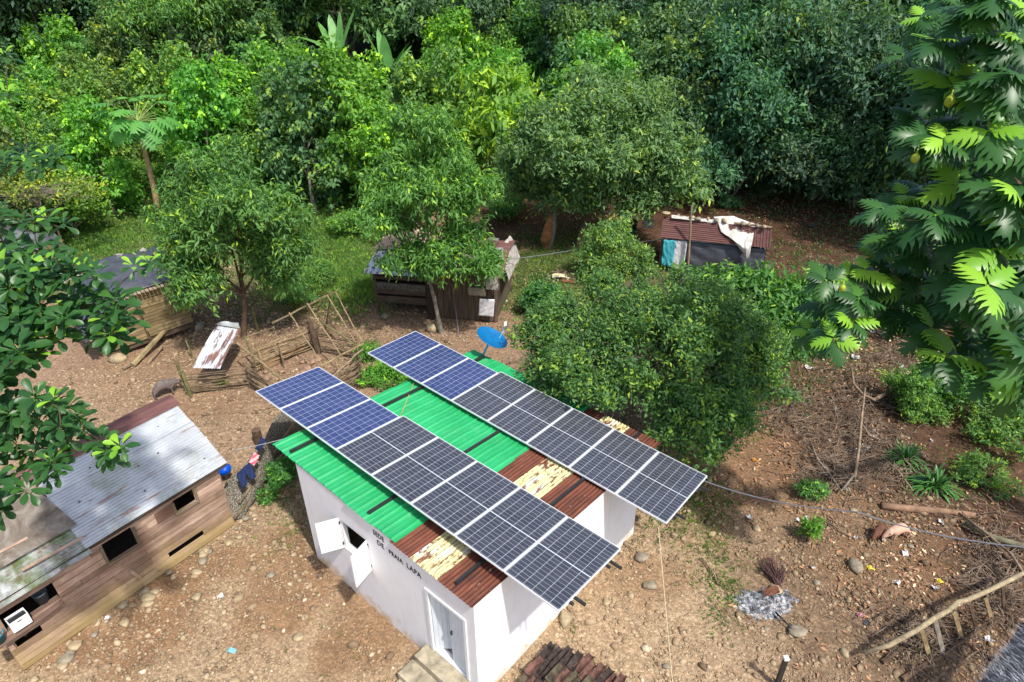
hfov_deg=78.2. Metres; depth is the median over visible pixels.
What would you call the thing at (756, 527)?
stone
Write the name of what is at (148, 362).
pole
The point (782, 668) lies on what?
steel post
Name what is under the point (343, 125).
hillside bush
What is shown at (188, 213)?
leafy tree
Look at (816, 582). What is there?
stone
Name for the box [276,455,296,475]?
leafy shrub
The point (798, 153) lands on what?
jungle tree
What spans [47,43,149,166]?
hillside bush
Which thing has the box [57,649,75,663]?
stone
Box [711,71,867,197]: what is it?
jungle tree
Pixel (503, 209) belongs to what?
leafy shrub
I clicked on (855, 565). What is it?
stone
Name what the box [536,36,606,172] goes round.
hillside bush
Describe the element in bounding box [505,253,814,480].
lemon shrub
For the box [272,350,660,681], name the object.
white house
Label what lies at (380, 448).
solar panel
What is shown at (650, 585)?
stone
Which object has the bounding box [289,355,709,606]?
mounting rack
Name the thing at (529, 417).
solar panel
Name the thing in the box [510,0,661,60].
forest tree
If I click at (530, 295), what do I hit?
leafy shrub
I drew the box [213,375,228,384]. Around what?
leafy shrub
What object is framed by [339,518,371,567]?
window frame
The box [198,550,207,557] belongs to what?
stone
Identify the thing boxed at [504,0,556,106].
hillside bush
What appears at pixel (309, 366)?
stone
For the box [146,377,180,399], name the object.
grey pig
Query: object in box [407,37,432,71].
hillside bush
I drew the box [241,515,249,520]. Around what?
stone
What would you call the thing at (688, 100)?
jungle tree
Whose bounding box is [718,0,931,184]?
jungle tree
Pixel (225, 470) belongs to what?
plastic tub
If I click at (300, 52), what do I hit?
creeper mound
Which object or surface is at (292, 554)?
cobbles
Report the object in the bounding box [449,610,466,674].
door leaf
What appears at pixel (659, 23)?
hillside bush
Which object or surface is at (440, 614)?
door leaf
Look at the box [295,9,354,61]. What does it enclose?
banana plant
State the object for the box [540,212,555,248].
split log
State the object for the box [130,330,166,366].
leaning log
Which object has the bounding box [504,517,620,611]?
solar panel
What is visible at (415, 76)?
hillside bush
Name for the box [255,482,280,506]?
leafy shrub
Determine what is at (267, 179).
hillside undergrowth
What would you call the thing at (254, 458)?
striped cloth
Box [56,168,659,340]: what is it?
clearing grass
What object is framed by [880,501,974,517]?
fallen log
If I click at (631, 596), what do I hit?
stone
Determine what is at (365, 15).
forest tree
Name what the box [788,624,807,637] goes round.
stone
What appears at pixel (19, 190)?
flat topped tree
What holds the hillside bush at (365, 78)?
on the ground at (310, 658)
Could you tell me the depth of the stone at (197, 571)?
13.62 m
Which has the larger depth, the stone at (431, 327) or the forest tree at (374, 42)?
the forest tree at (374, 42)
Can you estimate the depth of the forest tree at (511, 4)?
42.85 m
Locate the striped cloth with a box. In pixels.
[249,452,259,465]
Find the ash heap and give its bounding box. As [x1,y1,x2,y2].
[731,587,799,620]
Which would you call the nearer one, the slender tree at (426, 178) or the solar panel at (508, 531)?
the solar panel at (508, 531)
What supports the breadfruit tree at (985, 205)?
on the ground at (310, 658)
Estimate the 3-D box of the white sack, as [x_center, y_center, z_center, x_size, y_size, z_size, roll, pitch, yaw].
[-0.932,-1.224,23.101,0.625,0.713,0.076,5,30,11]
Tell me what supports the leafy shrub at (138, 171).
on the ground at (310, 658)
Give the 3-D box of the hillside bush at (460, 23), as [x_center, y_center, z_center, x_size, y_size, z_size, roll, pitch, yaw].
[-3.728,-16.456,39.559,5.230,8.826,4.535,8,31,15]
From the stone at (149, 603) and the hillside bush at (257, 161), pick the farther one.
the hillside bush at (257, 161)
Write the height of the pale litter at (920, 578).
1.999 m
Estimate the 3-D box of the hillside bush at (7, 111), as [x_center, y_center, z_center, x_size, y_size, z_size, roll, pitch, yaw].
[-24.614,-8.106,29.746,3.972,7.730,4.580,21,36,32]
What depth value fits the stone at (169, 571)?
13.63 m
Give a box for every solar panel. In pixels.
[255,367,342,409]
[280,382,369,428]
[307,399,398,450]
[336,415,437,475]
[368,331,440,367]
[371,437,476,504]
[394,344,467,383]
[411,461,519,535]
[422,358,497,400]
[452,372,534,421]
[455,487,567,571]
[487,389,572,443]
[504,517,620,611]
[526,408,613,467]
[569,429,658,494]
[616,452,706,523]
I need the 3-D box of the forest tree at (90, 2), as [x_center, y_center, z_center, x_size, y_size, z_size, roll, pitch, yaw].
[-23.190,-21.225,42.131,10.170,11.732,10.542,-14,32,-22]
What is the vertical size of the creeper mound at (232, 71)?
8.216 m
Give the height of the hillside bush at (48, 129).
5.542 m
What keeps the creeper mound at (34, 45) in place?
on the ground at (310, 658)
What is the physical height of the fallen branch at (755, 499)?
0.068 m
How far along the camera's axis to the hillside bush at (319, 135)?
34.62 m
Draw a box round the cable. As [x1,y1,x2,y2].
[704,480,1023,547]
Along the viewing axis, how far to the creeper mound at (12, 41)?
40.26 m
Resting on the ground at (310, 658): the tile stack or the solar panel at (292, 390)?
the tile stack
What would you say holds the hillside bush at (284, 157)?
on the ground at (310, 658)
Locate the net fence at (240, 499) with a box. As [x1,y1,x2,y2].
[224,411,304,519]
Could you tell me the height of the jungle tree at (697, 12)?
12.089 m
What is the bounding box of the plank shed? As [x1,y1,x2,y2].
[0,395,234,669]
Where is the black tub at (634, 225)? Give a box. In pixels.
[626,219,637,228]
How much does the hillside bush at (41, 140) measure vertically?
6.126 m
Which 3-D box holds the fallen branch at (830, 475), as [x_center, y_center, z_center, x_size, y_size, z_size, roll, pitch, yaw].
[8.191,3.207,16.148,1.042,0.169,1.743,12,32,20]
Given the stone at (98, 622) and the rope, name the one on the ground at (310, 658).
the stone at (98, 622)
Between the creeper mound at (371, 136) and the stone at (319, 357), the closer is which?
the stone at (319, 357)
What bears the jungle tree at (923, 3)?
on the ground at (310, 658)
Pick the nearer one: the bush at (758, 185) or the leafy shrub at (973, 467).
the leafy shrub at (973, 467)
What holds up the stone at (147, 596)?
on the ground at (310, 658)
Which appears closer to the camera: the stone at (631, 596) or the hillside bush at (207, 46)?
the stone at (631, 596)
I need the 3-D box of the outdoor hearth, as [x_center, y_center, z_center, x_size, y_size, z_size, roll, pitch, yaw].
[2.292,-2.769,26.909,1.157,0.170,1.297,-1,30,0]
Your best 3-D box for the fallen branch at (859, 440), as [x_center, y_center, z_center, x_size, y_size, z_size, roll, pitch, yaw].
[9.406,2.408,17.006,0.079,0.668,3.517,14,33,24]
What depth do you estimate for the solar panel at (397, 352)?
16.44 m
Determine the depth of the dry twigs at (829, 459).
15.89 m
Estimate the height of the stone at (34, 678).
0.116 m
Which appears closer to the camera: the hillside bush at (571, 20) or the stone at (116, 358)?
the stone at (116, 358)
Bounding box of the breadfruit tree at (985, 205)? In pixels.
[790,0,1023,419]
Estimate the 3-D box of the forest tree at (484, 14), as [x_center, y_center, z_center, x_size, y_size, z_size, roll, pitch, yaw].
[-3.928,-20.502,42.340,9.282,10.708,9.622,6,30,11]
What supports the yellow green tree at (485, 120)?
on the ground at (310, 658)
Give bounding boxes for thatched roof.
[973,614,1023,681]
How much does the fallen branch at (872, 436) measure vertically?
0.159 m
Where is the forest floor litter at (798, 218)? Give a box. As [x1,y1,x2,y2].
[639,173,951,279]
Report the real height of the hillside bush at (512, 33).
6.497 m
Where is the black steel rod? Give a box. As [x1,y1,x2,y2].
[775,611,793,629]
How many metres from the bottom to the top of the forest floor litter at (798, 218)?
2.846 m
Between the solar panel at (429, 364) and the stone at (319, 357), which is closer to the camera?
the solar panel at (429, 364)
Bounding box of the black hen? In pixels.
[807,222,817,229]
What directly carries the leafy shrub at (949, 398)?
on the ground at (310, 658)
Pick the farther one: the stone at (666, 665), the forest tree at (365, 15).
the forest tree at (365, 15)
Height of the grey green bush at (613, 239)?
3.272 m
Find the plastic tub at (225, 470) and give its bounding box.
[219,464,230,475]
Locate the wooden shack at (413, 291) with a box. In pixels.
[364,228,519,322]
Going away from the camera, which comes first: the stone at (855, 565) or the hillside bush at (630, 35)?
the stone at (855, 565)
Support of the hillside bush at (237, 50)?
on the ground at (310, 658)
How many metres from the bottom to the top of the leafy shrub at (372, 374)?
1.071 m
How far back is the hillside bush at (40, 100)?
32.29 m
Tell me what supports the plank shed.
on the ground at (310, 658)
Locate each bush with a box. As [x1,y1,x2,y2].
[0,36,41,129]
[0,55,65,131]
[0,94,37,225]
[0,114,80,230]
[0,119,61,232]
[4,31,48,63]
[11,159,116,236]
[20,63,137,186]
[23,111,64,202]
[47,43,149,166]
[47,71,70,96]
[60,15,124,92]
[73,14,89,37]
[80,0,161,121]
[112,57,134,104]
[115,13,168,110]
[122,34,207,154]
[151,130,188,169]
[154,14,231,106]
[159,135,243,183]
[160,52,257,191]
[184,57,254,157]
[223,16,274,74]
[232,74,339,180]
[232,130,303,182]
[243,2,313,77]
[248,48,349,213]
[278,4,326,56]
[293,31,327,53]
[293,121,346,171]
[299,114,389,136]
[300,33,396,204]
[334,16,364,38]
[385,57,439,109]
[389,33,424,62]
[393,37,480,174]
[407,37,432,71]
[416,0,492,112]
[439,94,490,144]
[448,33,538,110]
[470,18,522,89]
[500,10,531,63]
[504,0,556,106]
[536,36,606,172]
[541,0,626,98]
[548,22,641,187]
[565,0,648,66]
[568,208,663,281]
[598,33,672,144]
[624,0,733,136]
[716,193,745,208]
[749,176,788,198]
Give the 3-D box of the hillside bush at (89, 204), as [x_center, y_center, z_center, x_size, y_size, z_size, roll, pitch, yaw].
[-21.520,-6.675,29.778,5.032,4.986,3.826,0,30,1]
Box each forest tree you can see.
[0,0,96,55]
[39,0,126,29]
[61,0,146,36]
[72,0,227,43]
[144,0,324,49]
[225,0,345,46]
[253,0,441,77]
[344,0,435,54]
[372,35,379,60]
[373,0,519,48]
[495,0,524,22]
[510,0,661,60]
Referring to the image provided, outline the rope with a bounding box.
[657,519,672,681]
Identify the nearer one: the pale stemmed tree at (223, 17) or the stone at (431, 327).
the stone at (431, 327)
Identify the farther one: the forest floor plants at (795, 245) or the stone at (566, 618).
the forest floor plants at (795, 245)
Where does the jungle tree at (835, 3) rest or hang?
on the ground at (310, 658)
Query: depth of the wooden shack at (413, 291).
23.56 m
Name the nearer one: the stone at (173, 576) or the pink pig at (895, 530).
the stone at (173, 576)
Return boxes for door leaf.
[430,595,451,648]
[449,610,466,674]
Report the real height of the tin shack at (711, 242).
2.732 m
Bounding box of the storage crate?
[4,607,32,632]
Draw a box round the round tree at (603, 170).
[489,49,720,247]
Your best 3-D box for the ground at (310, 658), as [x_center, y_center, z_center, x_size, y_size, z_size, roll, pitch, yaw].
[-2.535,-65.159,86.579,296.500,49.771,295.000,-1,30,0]
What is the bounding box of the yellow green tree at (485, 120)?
[442,48,586,194]
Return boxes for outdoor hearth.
[552,270,576,283]
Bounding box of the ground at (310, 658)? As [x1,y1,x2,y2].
[0,16,1023,681]
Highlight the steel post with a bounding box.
[775,655,789,681]
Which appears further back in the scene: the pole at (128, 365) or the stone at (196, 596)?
the pole at (128, 365)
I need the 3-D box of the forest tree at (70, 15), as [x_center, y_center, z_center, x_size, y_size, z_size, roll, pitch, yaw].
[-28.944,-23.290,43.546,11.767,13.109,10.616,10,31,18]
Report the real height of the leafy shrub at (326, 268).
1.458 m
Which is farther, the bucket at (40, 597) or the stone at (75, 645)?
the stone at (75, 645)
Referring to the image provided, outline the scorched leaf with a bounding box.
[762,585,779,595]
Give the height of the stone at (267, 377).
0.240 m
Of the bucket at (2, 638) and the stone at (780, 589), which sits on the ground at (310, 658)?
the stone at (780, 589)
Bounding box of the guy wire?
[452,284,459,338]
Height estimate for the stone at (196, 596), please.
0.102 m
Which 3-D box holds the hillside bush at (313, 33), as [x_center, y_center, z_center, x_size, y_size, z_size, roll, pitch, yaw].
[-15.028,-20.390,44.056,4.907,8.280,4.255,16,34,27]
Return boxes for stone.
[29,675,38,681]
[56,662,68,670]
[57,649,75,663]
[66,640,82,650]
[89,630,99,637]
[94,618,101,626]
[107,353,127,363]
[117,600,127,608]
[118,619,129,626]
[138,586,150,597]
[140,593,155,601]
[141,600,154,606]
[148,588,159,593]
[166,569,172,574]
[171,573,176,579]
[190,321,205,332]
[190,592,201,600]
[191,569,202,574]
[197,546,210,553]
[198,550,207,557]
[198,556,206,564]
[225,538,232,546]
[235,534,242,538]
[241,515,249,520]
[261,375,269,381]
[265,571,274,577]
[292,632,303,641]
[302,364,313,370]
[314,355,322,361]
[381,313,388,318]
[426,321,436,332]
[560,609,572,628]
[603,597,610,605]
[627,590,633,599]
[635,551,649,562]
[643,581,656,589]
[662,663,669,668]
[752,524,760,531]
[770,584,782,593]
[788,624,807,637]
[812,579,820,585]
[840,648,849,658]
[848,557,862,574]
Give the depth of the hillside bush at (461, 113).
38.08 m
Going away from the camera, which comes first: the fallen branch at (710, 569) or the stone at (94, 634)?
the stone at (94, 634)
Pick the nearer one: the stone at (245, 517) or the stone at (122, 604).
the stone at (122, 604)
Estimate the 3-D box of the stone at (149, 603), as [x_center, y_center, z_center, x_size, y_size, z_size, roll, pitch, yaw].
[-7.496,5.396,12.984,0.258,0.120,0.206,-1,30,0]
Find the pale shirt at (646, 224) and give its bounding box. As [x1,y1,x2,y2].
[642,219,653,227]
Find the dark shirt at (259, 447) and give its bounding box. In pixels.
[255,437,265,450]
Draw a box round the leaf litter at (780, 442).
[172,174,1023,680]
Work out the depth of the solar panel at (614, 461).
13.02 m
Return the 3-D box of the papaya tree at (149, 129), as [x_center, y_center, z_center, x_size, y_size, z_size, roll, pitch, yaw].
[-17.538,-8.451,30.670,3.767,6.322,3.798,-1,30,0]
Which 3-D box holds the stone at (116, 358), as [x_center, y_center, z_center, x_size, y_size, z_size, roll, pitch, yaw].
[-13.374,0.587,21.419,0.560,0.430,0.488,7,31,13]
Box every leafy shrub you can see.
[123,157,171,191]
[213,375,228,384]
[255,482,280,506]
[264,459,297,491]
[272,277,323,308]
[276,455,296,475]
[281,256,345,288]
[324,205,383,242]
[351,339,383,362]
[355,359,410,391]
[484,192,526,221]
[515,273,569,312]
[792,476,834,502]
[793,513,826,541]
[874,362,954,426]
[902,353,989,415]
[947,448,1023,502]
[952,395,1023,461]
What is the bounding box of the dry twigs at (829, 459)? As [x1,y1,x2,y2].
[735,330,1023,681]
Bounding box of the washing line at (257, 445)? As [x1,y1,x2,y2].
[232,439,281,450]
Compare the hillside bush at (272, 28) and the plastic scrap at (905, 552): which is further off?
the hillside bush at (272, 28)
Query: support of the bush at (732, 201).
on the ground at (310, 658)
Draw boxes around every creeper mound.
[0,2,58,71]
[14,8,99,87]
[51,88,145,215]
[209,33,286,172]
[267,36,349,184]
[341,92,415,214]
[530,10,585,91]
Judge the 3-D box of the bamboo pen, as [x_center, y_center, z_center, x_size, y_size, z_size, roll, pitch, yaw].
[-7.708,0.092,20.782,6.458,1.961,5.274,11,32,19]
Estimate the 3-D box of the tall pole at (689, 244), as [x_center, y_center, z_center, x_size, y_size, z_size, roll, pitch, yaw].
[7.424,-4.085,26.312,0.320,3.218,0.123,9,31,17]
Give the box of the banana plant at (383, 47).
[361,26,420,88]
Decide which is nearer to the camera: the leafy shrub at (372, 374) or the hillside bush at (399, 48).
the leafy shrub at (372, 374)
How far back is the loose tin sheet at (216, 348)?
20.23 m
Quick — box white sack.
[479,299,494,316]
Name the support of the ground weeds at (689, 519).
on the ground at (310, 658)
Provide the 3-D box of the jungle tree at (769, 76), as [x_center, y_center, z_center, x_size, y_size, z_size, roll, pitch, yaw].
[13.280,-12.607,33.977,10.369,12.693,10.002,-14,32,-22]
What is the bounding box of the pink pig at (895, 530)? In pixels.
[881,523,914,539]
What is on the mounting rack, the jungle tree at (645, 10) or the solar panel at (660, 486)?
the solar panel at (660, 486)
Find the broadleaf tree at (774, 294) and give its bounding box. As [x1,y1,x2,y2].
[653,254,835,377]
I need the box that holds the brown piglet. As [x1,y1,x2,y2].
[871,523,884,540]
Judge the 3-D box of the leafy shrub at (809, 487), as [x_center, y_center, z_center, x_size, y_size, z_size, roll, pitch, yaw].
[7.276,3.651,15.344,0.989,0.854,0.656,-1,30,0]
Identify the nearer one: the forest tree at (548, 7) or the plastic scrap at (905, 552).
the plastic scrap at (905, 552)
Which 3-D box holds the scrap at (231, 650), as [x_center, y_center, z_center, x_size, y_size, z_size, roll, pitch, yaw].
[-5.363,5.918,12.042,0.160,0.076,0.100,-1,30,0]
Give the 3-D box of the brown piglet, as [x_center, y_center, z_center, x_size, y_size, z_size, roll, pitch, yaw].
[8.295,4.327,14.272,0.607,0.321,0.171,-25,38,-36]
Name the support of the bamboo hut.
on the ground at (310, 658)
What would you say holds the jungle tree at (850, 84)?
on the ground at (310, 658)
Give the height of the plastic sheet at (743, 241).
1.605 m
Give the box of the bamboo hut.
[59,246,195,356]
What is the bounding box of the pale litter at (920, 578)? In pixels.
[739,195,1022,642]
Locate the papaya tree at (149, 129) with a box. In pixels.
[88,94,180,219]
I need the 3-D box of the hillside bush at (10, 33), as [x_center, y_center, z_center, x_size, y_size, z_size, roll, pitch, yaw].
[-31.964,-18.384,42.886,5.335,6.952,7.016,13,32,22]
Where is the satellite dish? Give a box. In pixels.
[475,322,506,361]
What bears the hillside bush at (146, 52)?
on the ground at (310, 658)
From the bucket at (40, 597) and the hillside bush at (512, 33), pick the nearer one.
the bucket at (40, 597)
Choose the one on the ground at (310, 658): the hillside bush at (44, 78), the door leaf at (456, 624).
the hillside bush at (44, 78)
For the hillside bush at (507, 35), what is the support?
on the ground at (310, 658)
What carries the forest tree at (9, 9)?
on the ground at (310, 658)
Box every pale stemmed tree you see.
[97,0,245,60]
[188,0,308,47]
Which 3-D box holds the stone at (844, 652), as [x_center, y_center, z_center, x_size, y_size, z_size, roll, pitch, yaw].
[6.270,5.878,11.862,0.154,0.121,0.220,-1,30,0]
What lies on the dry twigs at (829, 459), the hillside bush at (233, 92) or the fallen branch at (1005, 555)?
the fallen branch at (1005, 555)
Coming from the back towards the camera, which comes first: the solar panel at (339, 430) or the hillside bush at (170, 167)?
the hillside bush at (170, 167)
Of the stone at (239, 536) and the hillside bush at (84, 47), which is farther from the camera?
the hillside bush at (84, 47)
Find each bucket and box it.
[0,629,5,643]
[31,587,48,604]
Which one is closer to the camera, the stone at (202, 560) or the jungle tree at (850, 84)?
the stone at (202, 560)
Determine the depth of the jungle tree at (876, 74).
28.78 m
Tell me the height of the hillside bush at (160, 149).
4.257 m
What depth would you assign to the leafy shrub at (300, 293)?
24.91 m
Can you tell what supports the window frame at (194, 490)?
in the plank shed
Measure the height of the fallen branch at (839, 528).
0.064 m
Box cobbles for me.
[54,268,1022,681]
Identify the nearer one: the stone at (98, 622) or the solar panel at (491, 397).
the stone at (98, 622)
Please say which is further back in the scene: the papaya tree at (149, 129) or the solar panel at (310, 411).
the papaya tree at (149, 129)
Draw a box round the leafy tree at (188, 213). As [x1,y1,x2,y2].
[128,126,322,337]
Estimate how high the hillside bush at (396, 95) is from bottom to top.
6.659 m
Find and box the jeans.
[236,463,255,488]
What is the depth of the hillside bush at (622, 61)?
32.64 m
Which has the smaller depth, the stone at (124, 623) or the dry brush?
the stone at (124, 623)
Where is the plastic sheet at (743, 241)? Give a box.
[714,216,754,259]
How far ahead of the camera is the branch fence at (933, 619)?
11.74 m
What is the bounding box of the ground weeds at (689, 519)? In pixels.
[243,193,1023,676]
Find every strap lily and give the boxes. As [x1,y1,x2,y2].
[876,440,927,474]
[898,462,969,504]
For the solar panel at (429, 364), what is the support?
on the mounting rack
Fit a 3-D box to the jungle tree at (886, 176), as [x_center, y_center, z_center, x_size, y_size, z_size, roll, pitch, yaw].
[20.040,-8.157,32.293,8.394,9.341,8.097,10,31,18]
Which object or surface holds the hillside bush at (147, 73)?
on the ground at (310, 658)
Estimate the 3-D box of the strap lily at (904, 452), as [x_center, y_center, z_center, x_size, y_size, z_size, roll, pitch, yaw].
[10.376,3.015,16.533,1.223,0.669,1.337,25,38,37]
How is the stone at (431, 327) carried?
on the ground at (310, 658)
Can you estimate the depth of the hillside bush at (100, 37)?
37.68 m
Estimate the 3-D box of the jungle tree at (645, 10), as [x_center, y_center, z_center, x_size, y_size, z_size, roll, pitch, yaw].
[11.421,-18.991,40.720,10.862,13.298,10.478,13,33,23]
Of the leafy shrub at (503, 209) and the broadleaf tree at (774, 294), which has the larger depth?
the leafy shrub at (503, 209)
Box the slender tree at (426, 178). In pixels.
[344,99,510,334]
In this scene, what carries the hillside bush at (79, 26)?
on the ground at (310, 658)
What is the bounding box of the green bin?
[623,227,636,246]
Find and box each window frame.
[99,527,141,566]
[171,489,199,515]
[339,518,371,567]
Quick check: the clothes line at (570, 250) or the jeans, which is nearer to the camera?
the jeans
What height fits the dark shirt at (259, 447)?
0.295 m
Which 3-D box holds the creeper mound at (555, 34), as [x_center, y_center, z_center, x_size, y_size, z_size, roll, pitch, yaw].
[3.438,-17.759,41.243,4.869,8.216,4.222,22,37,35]
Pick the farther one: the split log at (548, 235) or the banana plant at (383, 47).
the banana plant at (383, 47)
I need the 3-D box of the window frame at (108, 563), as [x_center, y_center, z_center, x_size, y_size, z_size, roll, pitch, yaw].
[-7.835,4.125,12.637,0.052,0.492,0.684,19,35,30]
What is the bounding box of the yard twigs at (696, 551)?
[144,305,994,681]
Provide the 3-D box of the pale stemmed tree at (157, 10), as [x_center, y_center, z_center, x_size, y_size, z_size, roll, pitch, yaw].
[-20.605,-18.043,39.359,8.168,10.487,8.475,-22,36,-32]
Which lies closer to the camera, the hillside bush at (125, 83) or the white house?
the white house
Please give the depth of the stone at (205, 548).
14.16 m
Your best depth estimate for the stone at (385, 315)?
23.83 m
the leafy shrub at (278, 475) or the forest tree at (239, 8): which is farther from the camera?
the forest tree at (239, 8)
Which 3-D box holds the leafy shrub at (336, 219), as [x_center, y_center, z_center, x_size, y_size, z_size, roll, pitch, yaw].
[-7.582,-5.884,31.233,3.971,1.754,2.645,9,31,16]
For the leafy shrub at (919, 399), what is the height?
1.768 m
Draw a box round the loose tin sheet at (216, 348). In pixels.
[193,321,239,368]
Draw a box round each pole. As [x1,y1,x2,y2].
[122,357,144,369]
[146,345,163,364]
[687,205,692,267]
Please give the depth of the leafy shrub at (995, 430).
16.85 m
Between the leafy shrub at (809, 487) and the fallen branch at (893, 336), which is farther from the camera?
the fallen branch at (893, 336)
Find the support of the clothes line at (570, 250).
attached to the wooden shack at (413, 291)
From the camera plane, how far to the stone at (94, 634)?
12.34 m
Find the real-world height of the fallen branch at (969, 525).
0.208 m
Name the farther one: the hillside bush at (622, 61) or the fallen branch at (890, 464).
the hillside bush at (622, 61)
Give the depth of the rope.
11.56 m
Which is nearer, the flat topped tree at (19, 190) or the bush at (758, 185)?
the flat topped tree at (19, 190)
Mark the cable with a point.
(869, 516)
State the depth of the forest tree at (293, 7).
40.17 m
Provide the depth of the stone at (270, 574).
13.55 m
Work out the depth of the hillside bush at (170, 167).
33.73 m
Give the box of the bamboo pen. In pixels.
[175,290,363,397]
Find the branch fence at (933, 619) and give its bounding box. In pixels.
[857,570,1023,681]
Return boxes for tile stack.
[516,640,626,681]
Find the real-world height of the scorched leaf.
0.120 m
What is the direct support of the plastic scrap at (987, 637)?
on the ground at (310, 658)
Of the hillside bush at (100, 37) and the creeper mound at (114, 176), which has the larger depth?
the hillside bush at (100, 37)
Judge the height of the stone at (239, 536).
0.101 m
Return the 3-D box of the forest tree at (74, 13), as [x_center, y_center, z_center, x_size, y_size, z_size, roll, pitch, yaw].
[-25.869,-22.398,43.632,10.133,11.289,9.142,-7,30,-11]
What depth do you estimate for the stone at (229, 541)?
14.33 m
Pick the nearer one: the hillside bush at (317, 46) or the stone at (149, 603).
the stone at (149, 603)
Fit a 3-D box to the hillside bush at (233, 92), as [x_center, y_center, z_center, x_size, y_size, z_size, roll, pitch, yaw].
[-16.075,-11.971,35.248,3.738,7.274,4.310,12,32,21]
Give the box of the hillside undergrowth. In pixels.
[45,140,596,258]
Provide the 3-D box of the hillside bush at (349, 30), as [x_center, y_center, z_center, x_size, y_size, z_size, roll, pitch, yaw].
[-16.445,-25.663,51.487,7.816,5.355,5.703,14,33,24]
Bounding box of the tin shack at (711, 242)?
[658,215,771,272]
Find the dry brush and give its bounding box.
[761,554,789,587]
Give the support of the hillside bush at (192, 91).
on the ground at (310, 658)
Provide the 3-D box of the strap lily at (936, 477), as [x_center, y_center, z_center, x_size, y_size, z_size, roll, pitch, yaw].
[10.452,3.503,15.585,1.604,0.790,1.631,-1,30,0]
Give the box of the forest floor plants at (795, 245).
[671,168,937,278]
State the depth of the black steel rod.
12.41 m
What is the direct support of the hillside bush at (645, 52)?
on the ground at (310, 658)
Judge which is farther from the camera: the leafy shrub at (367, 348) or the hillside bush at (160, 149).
the hillside bush at (160, 149)
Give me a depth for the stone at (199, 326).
23.24 m
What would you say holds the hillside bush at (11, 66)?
on the ground at (310, 658)
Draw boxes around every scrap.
[227,647,236,653]
[901,550,908,555]
[985,635,994,641]
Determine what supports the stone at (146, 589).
on the ground at (310, 658)
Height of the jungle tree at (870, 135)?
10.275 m
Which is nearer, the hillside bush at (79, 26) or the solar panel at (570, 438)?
the solar panel at (570, 438)
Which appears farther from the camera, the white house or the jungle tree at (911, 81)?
the jungle tree at (911, 81)
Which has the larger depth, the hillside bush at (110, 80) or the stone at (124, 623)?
the hillside bush at (110, 80)
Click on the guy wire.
(455, 310)
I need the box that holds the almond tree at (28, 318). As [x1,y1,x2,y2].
[0,45,164,530]
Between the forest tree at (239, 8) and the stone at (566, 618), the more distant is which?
the forest tree at (239, 8)
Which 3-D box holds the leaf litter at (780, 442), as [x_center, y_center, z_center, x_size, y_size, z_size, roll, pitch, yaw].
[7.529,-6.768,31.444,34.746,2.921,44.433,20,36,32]
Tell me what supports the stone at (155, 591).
on the ground at (310, 658)
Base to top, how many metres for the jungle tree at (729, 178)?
9.808 m
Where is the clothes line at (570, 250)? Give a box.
[507,238,662,259]
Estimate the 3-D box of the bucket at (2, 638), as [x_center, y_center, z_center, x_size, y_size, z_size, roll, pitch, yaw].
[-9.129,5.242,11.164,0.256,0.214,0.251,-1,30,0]
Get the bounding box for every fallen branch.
[701,557,717,583]
[741,493,777,504]
[810,442,854,491]
[826,521,851,536]
[850,367,894,400]
[853,454,913,490]
[854,387,865,478]
[856,414,910,465]
[863,325,916,354]
[958,512,1022,570]
[964,520,1023,548]
[987,538,1023,569]
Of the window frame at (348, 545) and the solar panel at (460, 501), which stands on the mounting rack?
the solar panel at (460, 501)
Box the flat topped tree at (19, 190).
[0,164,108,232]
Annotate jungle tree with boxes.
[615,0,713,37]
[637,0,765,92]
[644,72,753,194]
[661,0,880,186]
[668,74,820,197]
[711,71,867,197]
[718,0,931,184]
[751,71,892,201]
[779,0,938,197]
[800,80,921,207]
[813,0,976,29]
[832,114,962,208]
[843,4,1015,184]
[852,0,1011,125]
[866,0,1023,226]
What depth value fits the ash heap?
12.78 m
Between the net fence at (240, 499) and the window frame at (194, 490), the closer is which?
the window frame at (194, 490)
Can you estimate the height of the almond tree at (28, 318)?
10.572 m
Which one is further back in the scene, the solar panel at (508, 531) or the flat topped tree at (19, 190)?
the flat topped tree at (19, 190)
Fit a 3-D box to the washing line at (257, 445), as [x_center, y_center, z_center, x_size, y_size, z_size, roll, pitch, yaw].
[-5.421,2.261,14.591,3.008,1.492,0.015,9,31,17]
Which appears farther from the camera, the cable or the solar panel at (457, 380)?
the solar panel at (457, 380)
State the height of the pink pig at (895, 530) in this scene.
0.415 m
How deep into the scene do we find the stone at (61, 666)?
11.75 m
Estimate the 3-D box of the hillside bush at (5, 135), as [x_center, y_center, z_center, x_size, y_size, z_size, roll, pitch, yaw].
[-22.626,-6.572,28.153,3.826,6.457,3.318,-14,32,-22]
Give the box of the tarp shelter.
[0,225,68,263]
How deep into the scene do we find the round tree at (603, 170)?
26.75 m
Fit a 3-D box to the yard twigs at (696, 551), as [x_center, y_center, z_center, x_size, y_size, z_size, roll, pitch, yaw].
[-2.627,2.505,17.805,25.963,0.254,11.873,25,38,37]

